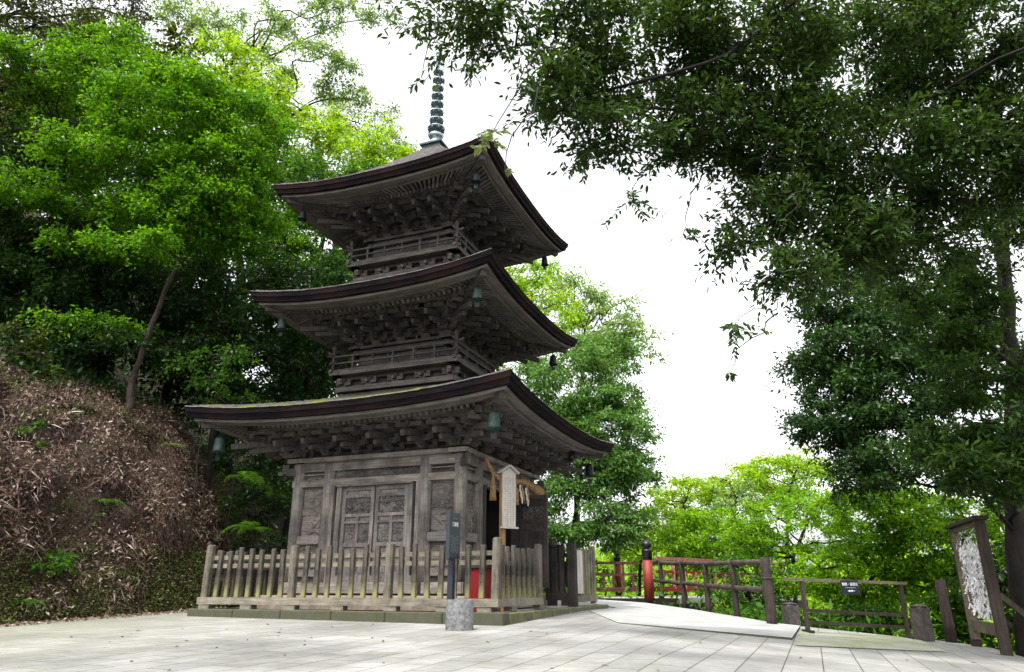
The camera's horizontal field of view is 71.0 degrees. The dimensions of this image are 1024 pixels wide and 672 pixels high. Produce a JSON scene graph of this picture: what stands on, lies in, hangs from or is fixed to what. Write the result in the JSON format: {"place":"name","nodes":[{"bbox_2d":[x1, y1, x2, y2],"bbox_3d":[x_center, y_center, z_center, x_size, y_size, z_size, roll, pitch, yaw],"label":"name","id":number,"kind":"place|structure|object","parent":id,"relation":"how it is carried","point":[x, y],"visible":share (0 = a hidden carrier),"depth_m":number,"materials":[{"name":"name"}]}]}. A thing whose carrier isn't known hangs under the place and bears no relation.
{"place":"outdoors","nodes":[
{"label":"outdoors","id":0,"kind":"place"},
{"bbox_2d":[0,206,297,623],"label":"hillside","id":1,"kind":"structure","parent":0,"point":[87,512],"depth_m":11.59,"materials":[{"name":"soil"}]},
{"bbox_2d":[7,329,41,372],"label":"shrub","id":2,"kind":"object","parent":1,"relation":"on","point":[28,356],"visible":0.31,"depth_m":13.74,"materials":[{"name":"green plant"}]},
{"bbox_2d":[12,416,48,451],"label":"shrub","id":3,"kind":"object","parent":1,"relation":"on","point":[37,424],"visible":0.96,"depth_m":11.30,"materials":[{"name":"green plant"}]},
{"bbox_2d":[0,316,62,373],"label":"shrub","id":4,"kind":"object","parent":1,"relation":"on","point":[34,344],"visible":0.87,"depth_m":13.45,"materials":[{"name":"green plant"}]},
{"bbox_2d":[30,547,78,576],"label":"shrub","id":5,"kind":"object","parent":1,"relation":"on","point":[62,564],"visible":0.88,"depth_m":10.22,"materials":[{"name":"green plant"}]},
{"bbox_2d":[0,57,130,252],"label":"forest tree","id":6,"kind":"object","parent":1,"relation":"on","point":[37,112],"visible":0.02,"depth_m":21.61,"materials":[{"name":"green plant"}]},
{"bbox_2d":[0,312,155,380],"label":"shrub","id":7,"kind":"object","parent":1,"relation":"on","point":[104,345],"visible":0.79,"depth_m":14.16,"materials":[{"name":"green plant"}]},
{"bbox_2d":[0,0,157,182],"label":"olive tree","id":8,"kind":"object","parent":1,"relation":"on","point":[45,21],"visible":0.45,"depth_m":17.53,"materials":[{"name":"green plant"}]},
{"bbox_2d":[0,127,206,350],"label":"evergreen tree","id":9,"kind":"object","parent":1,"relation":"on","point":[18,267],"visible":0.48,"depth_m":15.91,"materials":[{"name":"green plant"}]},
{"bbox_2d":[6,3,229,334],"bbox_3d":[-13.394,-5.488,23.225,7.411,12.410,4.875,-7,-21,19],"label":"forest tree","id":10,"kind":"object","parent":1,"relation":"on","point":[172,30],"visible":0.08,"depth_m":24.39,"materials":[{"name":"green plant"}]},
{"bbox_2d":[0,342,237,620],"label":"dead twigs","id":11,"kind":"object","parent":1,"relation":"on","point":[10,406],"visible":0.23,"depth_m":12.21,"materials":[{"name":"brown plant"}]},
{"bbox_2d":[0,27,238,355],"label":"hill tree","id":12,"kind":"object","parent":1,"relation":"on","point":[52,197],"visible":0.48,"depth_m":15.40,"materials":[{"name":"green plant"}]},
{"bbox_2d":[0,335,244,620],"bbox_3d":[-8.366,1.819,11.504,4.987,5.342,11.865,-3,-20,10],"label":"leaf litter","id":13,"kind":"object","parent":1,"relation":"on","point":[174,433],"visible":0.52,"depth_m":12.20,"materials":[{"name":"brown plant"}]},
{"bbox_2d":[0,363,244,622],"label":"ground cover","id":14,"kind":"object","parent":1,"relation":"on","point":[10,381],"visible":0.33,"depth_m":12.58,"materials":[{"name":"plant"}]},
{"bbox_2d":[0,348,245,612],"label":"dry fronds","id":15,"kind":"object","parent":1,"relation":"on","point":[114,595],"visible":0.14,"depth_m":11.69,"materials":[{"name":"brown plant"}]},
{"bbox_2d":[24,211,240,381],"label":"forest tree","id":16,"kind":"object","parent":1,"relation":"on","point":[101,362],"visible":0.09,"depth_m":20.21,"materials":[{"name":"green plant"}]},
{"bbox_2d":[0,254,276,485],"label":"hill undergrowth","id":17,"kind":"object","parent":1,"relation":"on","point":[78,370],"visible":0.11,"depth_m":15.34,"materials":[{"name":"green plant"}]},
{"bbox_2d":[125,435,194,564],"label":"hanging roots","id":18,"kind":"object","parent":1,"relation":"hanging from","point":[175,541],"visible":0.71,"depth_m":13.06,"materials":[{"name":"brown plant"}]},
{"bbox_2d":[110,320,218,417],"bbox_3d":[-7.161,0.791,14.855,1.979,2.253,1.396,-4,-20,11],"label":"shrub","id":19,"kind":"object","parent":1,"relation":"on","point":[163,352],"visible":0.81,"depth_m":14.98,"materials":[{"name":"green plant"}]},
{"bbox_2d":[8,8,333,420],"bbox_3d":[-6.919,-2.375,16.341,5.030,9.514,8.056,-15,-24,36],"label":"maple tree","id":20,"kind":"object","parent":1,"relation":"on","point":[201,211],"visible":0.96,"depth_m":14.98,"materials":[{"name":"green plant"}]},
{"bbox_2d":[102,114,294,414],"bbox_3d":[-9.886,-2.122,22.531,6.282,11.413,4.964,0,-19,0],"label":"forest tree","id":21,"kind":"object","parent":1,"relation":"on","point":[166,389],"visible":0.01,"depth_m":22.59,"materials":[{"name":"green plant"}]},
{"bbox_2d":[156,334,262,562],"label":"tree","id":22,"kind":"object","parent":1,"relation":"on","point":[239,354],"visible":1,"depth_m":13.87,"materials":[{"name":"green plant"}]},
{"bbox_2d":[208,485,249,524],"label":"shrub","id":23,"kind":"object","parent":1,"relation":"on","point":[228,506],"visible":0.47,"depth_m":15.04,"materials":[{"name":"green plant"}]},
{"bbox_2d":[126,277,336,476],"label":"forest tree","id":24,"kind":"object","parent":1,"relation":"on","point":[176,386],"visible":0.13,"depth_m":20.72,"materials":[{"name":"green plant"}]},
{"bbox_2d":[189,387,274,549],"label":"tree","id":25,"kind":"object","parent":1,"relation":"on","point":[246,399],"visible":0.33,"depth_m":15.01,"materials":[{"name":"green plant"}]},
{"bbox_2d":[125,241,358,491],"bbox_3d":[-6.053,0.536,16.680,6.194,6.352,3.331,9,-21,-23],"label":"evergreen tree","id":26,"kind":"object","parent":1,"relation":"on","point":[228,328],"visible":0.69,"depth_m":16.55,"materials":[{"name":"green plant"}]},
{"bbox_2d":[214,521,272,542],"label":"fern","id":27,"kind":"object","parent":1,"relation":"on","point":[245,525],"visible":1,"depth_m":13.06,"materials":[{"name":"green plant"}]},
{"bbox_2d":[223,471,266,491],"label":"fern","id":28,"kind":"object","parent":1,"relation":"on","point":[252,477],"visible":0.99,"depth_m":13.48,"materials":[{"name":"green plant"}]},
{"bbox_2d":[143,0,406,454],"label":"tall tree","id":29,"kind":"object","parent":1,"relation":"on","point":[282,26],"visible":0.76,"depth_m":29.10,"materials":[{"name":"green plant"}]},
{"bbox_2d":[263,485,292,502],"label":"fern","id":30,"kind":"object","parent":1,"relation":"on","point":[285,491],"visible":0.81,"depth_m":13.13,"materials":[{"name":"green plant"}]},
{"bbox_2d":[301,80,418,159],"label":"tall tree","id":31,"kind":"object","parent":1,"relation":"on","point":[396,138],"visible":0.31,"depth_m":32.03,"materials":[{"name":"green plant"}]},
{"bbox_2d":[0,600,1023,671],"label":"pavement","id":32,"kind":"structure","parent":0,"point":[585,641],"depth_m":6.84,"materials":[{"name":"stone"}]},
{"bbox_2d":[0,606,226,626],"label":"fallen leaves","id":33,"kind":"object","parent":32,"relation":"on","point":[86,619],"visible":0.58,"depth_m":10.33,"materials":[{"name":"brown plant"}]},
{"bbox_2d":[187,606,508,625],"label":"kerb","id":34,"kind":"structure","parent":32,"relation":"on","point":[486,618],"depth_m":9.83,"materials":[{"name":"stone"}]},
{"bbox_2d":[196,537,544,611],"bbox_3d":[-1.616,4.132,12.300,4.997,0.933,4.764,-7,-21,20],"label":"picket fence","id":35,"kind":"object","parent":34,"relation":"on","point":[529,585],"visible":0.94,"depth_m":10.24,"materials":[{"name":"brown wood"}]},
{"bbox_2d":[299,607,557,611],"bbox_3d":[-1.529,4.802,12.251,4.700,0.290,5.050,-7,-21,20],"label":"gravel bed","id":36,"kind":"object","parent":32,"relation":"on","point":[526,608],"depth_m":11.74,"materials":[{"name":"grey gravel"}]},
{"bbox_2d":[184,51,613,610],"bbox_3d":[-1.631,-0.897,14.206,5.768,11.710,5.768,-7,-21,20],"label":"pagoda","id":37,"kind":"object","parent":36,"relation":"on","point":[394,442],"visible":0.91,"depth_m":12.24,"materials":[{"name":"brown wood"}]},
{"bbox_2d":[211,428,224,460],"bbox_3d":[-4.810,1.757,11.816,0.220,0.580,0.220,-7,-21,20],"label":"wind bell","id":38,"kind":"object","parent":37,"relation":"hanging from","point":[219,445],"visible":1,"depth_m":11.75,"materials":[{"name":"teal metal"}]},
{"bbox_2d":[339,486,375,575],"bbox_3d":[-2.470,3.100,11.446,0.590,1.380,0.072,-7,-21,20],"label":"door","id":39,"kind":"structure","parent":37,"relation":"in","point":[358,505],"depth_m":11.48,"materials":[{"name":"grey wood"}]},
{"bbox_2d":[371,484,407,574],"bbox_3d":[-1.894,3.025,11.231,0.590,1.380,0.072,-7,-21,20],"label":"door","id":40,"kind":"structure","parent":37,"relation":"in","point":[390,517],"depth_m":11.29,"materials":[{"name":"grey wood"}]},
{"bbox_2d":[486,402,501,438],"bbox_3d":[-0.254,1.161,10.116,0.220,0.580,0.220,-1,-19,4],"label":"wind bell","id":41,"kind":"object","parent":37,"relation":"hanging from","point":[494,421],"visible":0.99,"depth_m":10.04,"materials":[{"name":"teal metal"}]},
{"bbox_2d":[485,458,544,505],"bbox_3d":[0.081,2.615,12.403,0.234,0.658,2.438,-7,-21,20],"label":"straw rope","id":42,"kind":"object","parent":37,"relation":"hanging from","point":[533,487],"visible":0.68,"depth_m":12.52,"materials":[{"name":"beige fabric"}]},
{"bbox_2d":[517,494,548,587],"bbox_3d":[0.361,3.577,12.563,0.559,1.560,0.081,-7,-21,20],"label":"door","id":43,"kind":"structure","parent":37,"relation":"in","point":[532,520],"depth_m":12.63,"materials":[{"name":"brown wood"}]},
{"bbox_2d":[463,565,491,611],"bbox_3d":[-0.459,3.580,10.186,0.360,0.650,0.360,-7,-21,20],"label":"offertory box","id":44,"kind":"object","parent":36,"relation":"on","point":[474,587],"visible":0.26,"depth_m":10.09,"materials":[{"name":"red paint"}]},
{"bbox_2d":[497,465,519,611],"bbox_3d":[-0.055,2.978,10.681,0.339,2.106,0.130,12,-23,-31],"label":"notice post","id":45,"kind":"object","parent":36,"relation":"on","point":[507,498],"visible":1,"depth_m":10.82,"materials":[{"name":"grey wood"}]},
{"bbox_2d":[445,599,473,630],"bbox_3d":[-0.619,3.309,8.491,0.336,0.367,0.336,0,-19,0],"label":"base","id":46,"kind":"object","parent":32,"relation":"on","point":[459,614],"visible":0.83,"depth_m":8.37,"materials":[{"name":"grey stone"}]},
{"bbox_2d":[445,512,460,599],"bbox_3d":[-0.781,3.007,9.314,0.076,1.395,0.320,-7,-21,20],"label":"information sign","id":47,"kind":"object","parent":46,"relation":"on","point":[452,551],"visible":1,"depth_m":9.32,"materials":[{"name":"metal"}]},
{"bbox_2d":[508,604,608,624],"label":"kerb","id":48,"kind":"structure","parent":32,"relation":"on","point":[520,616],"depth_m":10.52,"materials":[{"name":"stone"}]},
{"bbox_2d":[566,543,597,606],"bbox_3d":[1.278,4.308,12.972,0.150,1.050,1.445,-7,-21,20],"label":"gateway fence","id":49,"kind":"object","parent":48,"relation":"on","point":[588,594],"visible":0.94,"depth_m":12.67,"materials":[{"name":"grey wood"}]},
{"bbox_2d":[546,539,567,605],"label":"gate panel","id":50,"kind":"structure","parent":49,"relation":"attached to","point":[555,591],"depth_m":12.46,"materials":[{"name":"brown wood"}]},
{"bbox_2d":[577,550,582,593],"bbox_3d":[1.174,4.126,12.579,0.024,0.723,0.415,-7,-21,20],"label":"notice plank","id":51,"kind":"object","parent":49,"relation":"attached to","point":[580,571],"visible":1,"depth_m":12.60,"materials":[{"name":"white wood"}]},
{"bbox_2d":[781,602,800,625],"bbox_3d":[4.976,4.961,12.825,0.271,0.390,0.271,7,-20,-19],"label":"stone post","id":52,"kind":"object","parent":32,"relation":"on","point":[790,613],"visible":0.92,"depth_m":12.74,"materials":[{"name":"grey stone"}]},
{"bbox_2d":[796,631,947,651],"bbox_3d":[4.942,4.239,9.998,1.753,0.157,4.928,-7,-21,20],"label":"mossy strip","id":53,"kind":"object","parent":32,"relation":"on","point":[828,639],"visible":0.94,"depth_m":9.70,"materials":[{"name":"stone"}]},
{"bbox_2d":[782,577,913,638],"bbox_3d":[5.328,4.294,11.307,2.433,0.928,0.431,7,-20,-18],"label":"barrier","id":54,"kind":"object","parent":53,"relation":"on","point":[903,614],"visible":0.82,"depth_m":11.29,"materials":[{"name":"brown wood"}]},
{"bbox_2d":[840,580,859,593],"bbox_3d":[5.216,3.878,11.088,0.330,0.202,0.021,7,-20,-18],"label":"hanging sign","id":55,"kind":"object","parent":54,"relation":"hanging from","point":[849,586],"visible":1,"depth_m":11.08,"materials":[{"name":"metal"}]},
{"bbox_2d":[908,604,934,641],"bbox_3d":[6.443,4.506,11.310,0.265,0.546,0.265,7,-20,-19],"label":"stone post","id":56,"kind":"object","parent":32,"relation":"on","point":[921,622],"visible":0.95,"depth_m":11.23,"materials":[{"name":"grey stone"}]},
{"bbox_2d":[935,579,957,642],"bbox_3d":[6.988,4.425,11.577,0.170,0.950,0.169,0,-19,0],"label":"wooden post","id":57,"kind":"object","parent":32,"relation":"on","point":[946,615],"visible":0.95,"depth_m":11.52,"materials":[{"name":"brown wood"}]},
{"bbox_2d":[945,515,1023,655],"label":"fortune frame","id":58,"kind":"object","parent":32,"relation":"on","point":[999,626],"visible":0.83,"depth_m":9.82,"materials":[{"name":"brown wood"}]},
{"bbox_2d":[956,528,992,621],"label":"fortune papers","id":59,"kind":"object","parent":58,"relation":"attached to","point":[970,586],"visible":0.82,"depth_m":10.46,"materials":[{"name":"white paper"}]},
{"bbox_2d":[0,0,1023,576],"label":"sky","id":60,"kind":"structure","parent":0,"point":[713,421],"materials":[{"name":"white"}]},
{"bbox_2d":[256,578,1014,652],"bbox_3d":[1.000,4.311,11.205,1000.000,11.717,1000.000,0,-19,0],"label":"ground","id":61,"kind":"structure","parent":0,"point":[748,579],"depth_m":209.85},
{"bbox_2d":[0,537,229,623],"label":"foot plants","id":62,"kind":"object","parent":61,"relation":"on","point":[196,558],"visible":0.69,"depth_m":11.09,"materials":[{"name":"green plant"}]},
{"bbox_2d":[201,397,284,548],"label":"tree","id":63,"kind":"object","parent":61,"relation":"on","point":[254,457],"visible":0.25,"depth_m":15.38,"materials":[{"name":"green plant"}]},
{"bbox_2d":[213,453,293,594],"bbox_3d":[-5.054,4.024,14.808,2.273,3.227,1.564,0,-19,0],"label":"shrub","id":64,"kind":"object","parent":61,"relation":"on","point":[244,497],"visible":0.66,"depth_m":14.79,"materials":[{"name":"green plant"}]},
{"bbox_2d":[165,25,416,250],"bbox_3d":[-7.499,-1.583,23.051,8.875,18.984,4.349,10,-22,-27],"label":"hill tree","id":65,"kind":"object","parent":61,"relation":"on","point":[331,143],"visible":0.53,"depth_m":24.66,"materials":[{"name":"green plant"}]},
{"bbox_2d":[214,129,382,553],"bbox_3d":[-5.674,0.422,19.674,5.674,13.162,5.039,0,-19,0],"label":"hill tree","id":66,"kind":"object","parent":61,"relation":"on","point":[304,172],"visible":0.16,"depth_m":19.95,"materials":[{"name":"green plant"}]},
{"bbox_2d":[242,337,357,483],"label":"forest tree","id":67,"kind":"object","parent":61,"relation":"on","point":[281,463],"visible":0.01,"depth_m":21.23,"materials":[{"name":"green plant"}]},
{"bbox_2d":[496,255,590,383],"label":"tree","id":68,"kind":"object","parent":61,"relation":"on","point":[568,311],"visible":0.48,"depth_m":31.96,"materials":[{"name":"green plant"}]},
{"bbox_2d":[543,558,613,593],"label":"shrub","id":69,"kind":"object","parent":61,"relation":"on","point":[597,570],"visible":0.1,"depth_m":24.07,"materials":[{"name":"green plant"}]},
{"bbox_2d":[503,328,674,590],"bbox_3d":[2.117,4.880,22.569,6.023,11.617,5.327,0,-19,0],"label":"broadleaf tree","id":70,"kind":"object","parent":61,"relation":"on","point":[622,468],"visible":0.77,"depth_m":22.02,"materials":[{"name":"green plant"}]},
{"bbox_2d":[510,264,676,548],"bbox_3d":[3.553,6.036,33.405,8.809,20.843,5.863,0,-19,0],"label":"hazy tree","id":71,"kind":"object","parent":61,"relation":"on","point":[599,301],"visible":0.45,"depth_m":35.59,"materials":[{"name":"green plant"}]},
{"bbox_2d":[611,564,691,595],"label":"shrub","id":72,"kind":"object","parent":61,"relation":"on","point":[628,583],"visible":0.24,"depth_m":29.36,"materials":[{"name":"green plant"}]},
{"bbox_2d":[606,516,698,595],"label":"maple tree","id":73,"kind":"object","parent":61,"relation":"on","point":[630,552],"visible":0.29,"depth_m":25.65,"materials":[{"name":"green plant"}]},
{"bbox_2d":[634,472,736,594],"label":"maple tree","id":74,"kind":"object","parent":61,"relation":"on","point":[688,483],"visible":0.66,"depth_m":27.02,"materials":[{"name":"green plant"}]},
{"bbox_2d":[364,0,1023,322],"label":"overhanging tree","id":75,"kind":"object","parent":61,"relation":"on","point":[811,50],"visible":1,"depth_m":8.19,"materials":[{"name":"green plant"}]},
{"bbox_2d":[389,6,466,44],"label":"hanging branch","id":76,"kind":"object","parent":75,"relation":"hanging from","point":[415,34],"visible":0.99,"depth_m":7.48,"materials":[{"name":"green plant"}]},
{"bbox_2d":[459,36,497,87],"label":"hanging branch","id":77,"kind":"object","parent":75,"relation":"hanging from","point":[467,69],"visible":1,"depth_m":7.36,"materials":[{"name":"green plant"}]},
{"bbox_2d":[470,43,541,156],"bbox_3d":[0.048,-1.946,5.633,0.290,1.801,1.117,-14,-23,34],"label":"hanging branch","id":78,"kind":"object","parent":75,"relation":"hanging from","point":[487,137],"visible":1,"depth_m":5.09,"materials":[{"name":"green plant"}]},
{"bbox_2d":[504,86,538,176],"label":"hanging branch","id":79,"kind":"object","parent":75,"relation":"hanging from","point":[507,172],"visible":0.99,"depth_m":5.27,"materials":[{"name":"green plant"}]},
{"bbox_2d":[563,109,599,184],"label":"hanging branch","id":80,"kind":"object","parent":75,"relation":"hanging from","point":[582,160],"visible":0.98,"depth_m":7.75,"materials":[{"name":"green plant"}]},
{"bbox_2d":[601,145,665,229],"bbox_3d":[1.311,-1.644,7.553,0.763,1.132,0.617,0,-19,0],"label":"hanging branch","id":81,"kind":"object","parent":75,"relation":"hanging from","point":[635,201],"visible":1,"depth_m":7.56,"materials":[{"name":"green plant"}]},
{"bbox_2d":[680,175,702,242],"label":"hanging branch","id":82,"kind":"object","parent":75,"relation":"hanging from","point":[689,231],"visible":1,"depth_m":7.32,"materials":[{"name":"green plant"}]},
{"bbox_2d":[724,314,775,382],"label":"hanging branch","id":83,"kind":"object","parent":75,"relation":"hanging from","point":[731,377],"visible":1,"depth_m":6.50,"materials":[{"name":"green plant"}]},
{"bbox_2d":[718,284,797,359],"bbox_3d":[2.290,-0.165,6.704,0.978,0.801,0.409,8,-21,-22],"label":"hanging branch","id":84,"kind":"object","parent":75,"relation":"hanging from","point":[734,327],"visible":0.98,"depth_m":6.57,"materials":[{"name":"green plant"}]},
{"bbox_2d":[758,182,804,268],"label":"hanging branch","id":85,"kind":"object","parent":75,"relation":"hanging from","point":[778,250],"visible":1,"depth_m":7.14,"materials":[{"name":"green plant"}]},
{"bbox_2d":[595,540,808,612],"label":"red bridge","id":86,"kind":"structure","parent":61,"relation":"on","point":[649,596],"depth_m":19.43,"materials":[{"name":"wood"}]},
{"bbox_2d":[649,496,785,595],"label":"maple tree","id":87,"kind":"object","parent":61,"relation":"on","point":[691,521],"visible":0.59,"depth_m":22.66,"materials":[{"name":"green plant"}]},
{"bbox_2d":[687,472,777,583],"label":"maple tree","id":88,"kind":"object","parent":61,"relation":"on","point":[729,502],"visible":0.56,"depth_m":26.13,"materials":[{"name":"green plant"}]},
{"bbox_2d":[692,460,799,591],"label":"maple tree","id":89,"kind":"object","parent":61,"relation":"on","point":[726,483],"visible":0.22,"depth_m":29.08,"materials":[{"name":"green plant"}]},
{"bbox_2d":[686,546,807,615],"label":"maple tree","id":90,"kind":"object","parent":61,"relation":"on","point":[756,579],"visible":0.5,"depth_m":18.20,"materials":[{"name":"green plant"}]},
{"bbox_2d":[543,530,1014,652],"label":"wood","id":91,"kind":"object","parent":61,"relation":"on","point":[604,559],"visible":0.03,"depth_m":47.31,"materials":[{"name":"green plant"}]},
{"bbox_2d":[745,597,815,627],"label":"shrub","id":92,"kind":"object","parent":61,"relation":"on","point":[750,612],"visible":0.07,"depth_m":15.12,"materials":[{"name":"green plant"}]},
{"bbox_2d":[724,444,854,587],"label":"maple tree","id":93,"kind":"object","parent":61,"relation":"on","point":[779,463],"visible":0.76,"depth_m":26.40,"materials":[{"name":"green plant"}]},
{"bbox_2d":[565,579,1014,653],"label":"undergrowth","id":94,"kind":"object","parent":61,"relation":"on","point":[743,607],"visible":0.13,"depth_m":14.89,"materials":[{"name":"green plant"}]},
{"bbox_2d":[714,476,877,604],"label":"maple tree","id":95,"kind":"object","parent":61,"relation":"on","point":[755,531],"visible":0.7,"depth_m":19.84,"materials":[{"name":"green plant"}]},
{"bbox_2d":[799,599,932,636],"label":"shrub","id":96,"kind":"object","parent":61,"relation":"on","point":[889,620],"visible":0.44,"depth_m":14.75,"materials":[{"name":"green plant"}]},
{"bbox_2d":[773,540,959,610],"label":"maple tree","id":97,"kind":"object","parent":61,"relation":"on","point":[828,591],"visible":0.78,"depth_m":16.92,"materials":[{"name":"green plant"}]},
{"bbox_2d":[789,480,974,630],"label":"maple tree","id":98,"kind":"object","parent":61,"relation":"on","point":[877,511],"visible":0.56,"depth_m":16.97,"materials":[{"name":"green plant"}]},
{"bbox_2d":[764,254,1023,516],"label":"evergreen tree","id":99,"kind":"object","parent":61,"relation":"on","point":[857,387],"visible":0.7,"depth_m":14.06,"materials":[{"name":"green plant"}]},
{"bbox_2d":[832,155,1023,656],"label":"broadleaf tree","id":100,"kind":"object","parent":61,"relation":"on","point":[963,453],"visible":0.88,"depth_m":9.80,"materials":[{"name":"green plant"}]},
{"bbox_2d":[866,495,1005,643],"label":"maple tree","id":101,"kind":"object","parent":61,"relation":"on","point":[935,530],"visible":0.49,"depth_m":16.05,"materials":[{"name":"green plant"}]},
{"bbox_2d":[897,586,986,643],"bbox_3d":[8.712,6.696,13.913,1.680,3.528,1.756,-14,-23,34],"label":"shrub","id":102,"kind":"object","parent":61,"relation":"on","point":[934,605],"visible":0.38,"depth_m":14.15,"materials":[{"name":"green plant"}]},
{"bbox_2d":[921,567,1015,650],"bbox_3d":[9.396,6.553,13.790,2.310,4.276,1.970,0,-19,0],"label":"shrub","id":103,"kind":"object","parent":61,"relation":"on","point":[954,597],"visible":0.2,"depth_m":14.03,"materials":[{"name":"green plant"}]},
{"bbox_2d":[971,501,1014,649],"bbox_3d":[9.046,4.759,12.705,1.804,4.099,1.778,0,-19,0],"label":"shrub","id":104,"kind":"object","parent":61,"relation":"on","point":[1003,582],"visible":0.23,"depth_m":12.95,"materials":[{"name":"green plant"}]},
{"bbox_2d":[585,599,799,639],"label":"path","id":105,"kind":"structure","parent":0,"point":[642,614],"depth_m":11.43,"materials":[{"name":"grey stone"}]},
{"bbox_2d":[652,557,777,623],"bbox_3d":[4.176,5.470,15.575,0.362,1.400,7.227,2,-19,-4],"label":"log railing","id":106,"kind":"object","parent":105,"relation":"on","point":[766,589],"visible":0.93,"depth_m":14.11,"materials":[{"name":"brown wood"}]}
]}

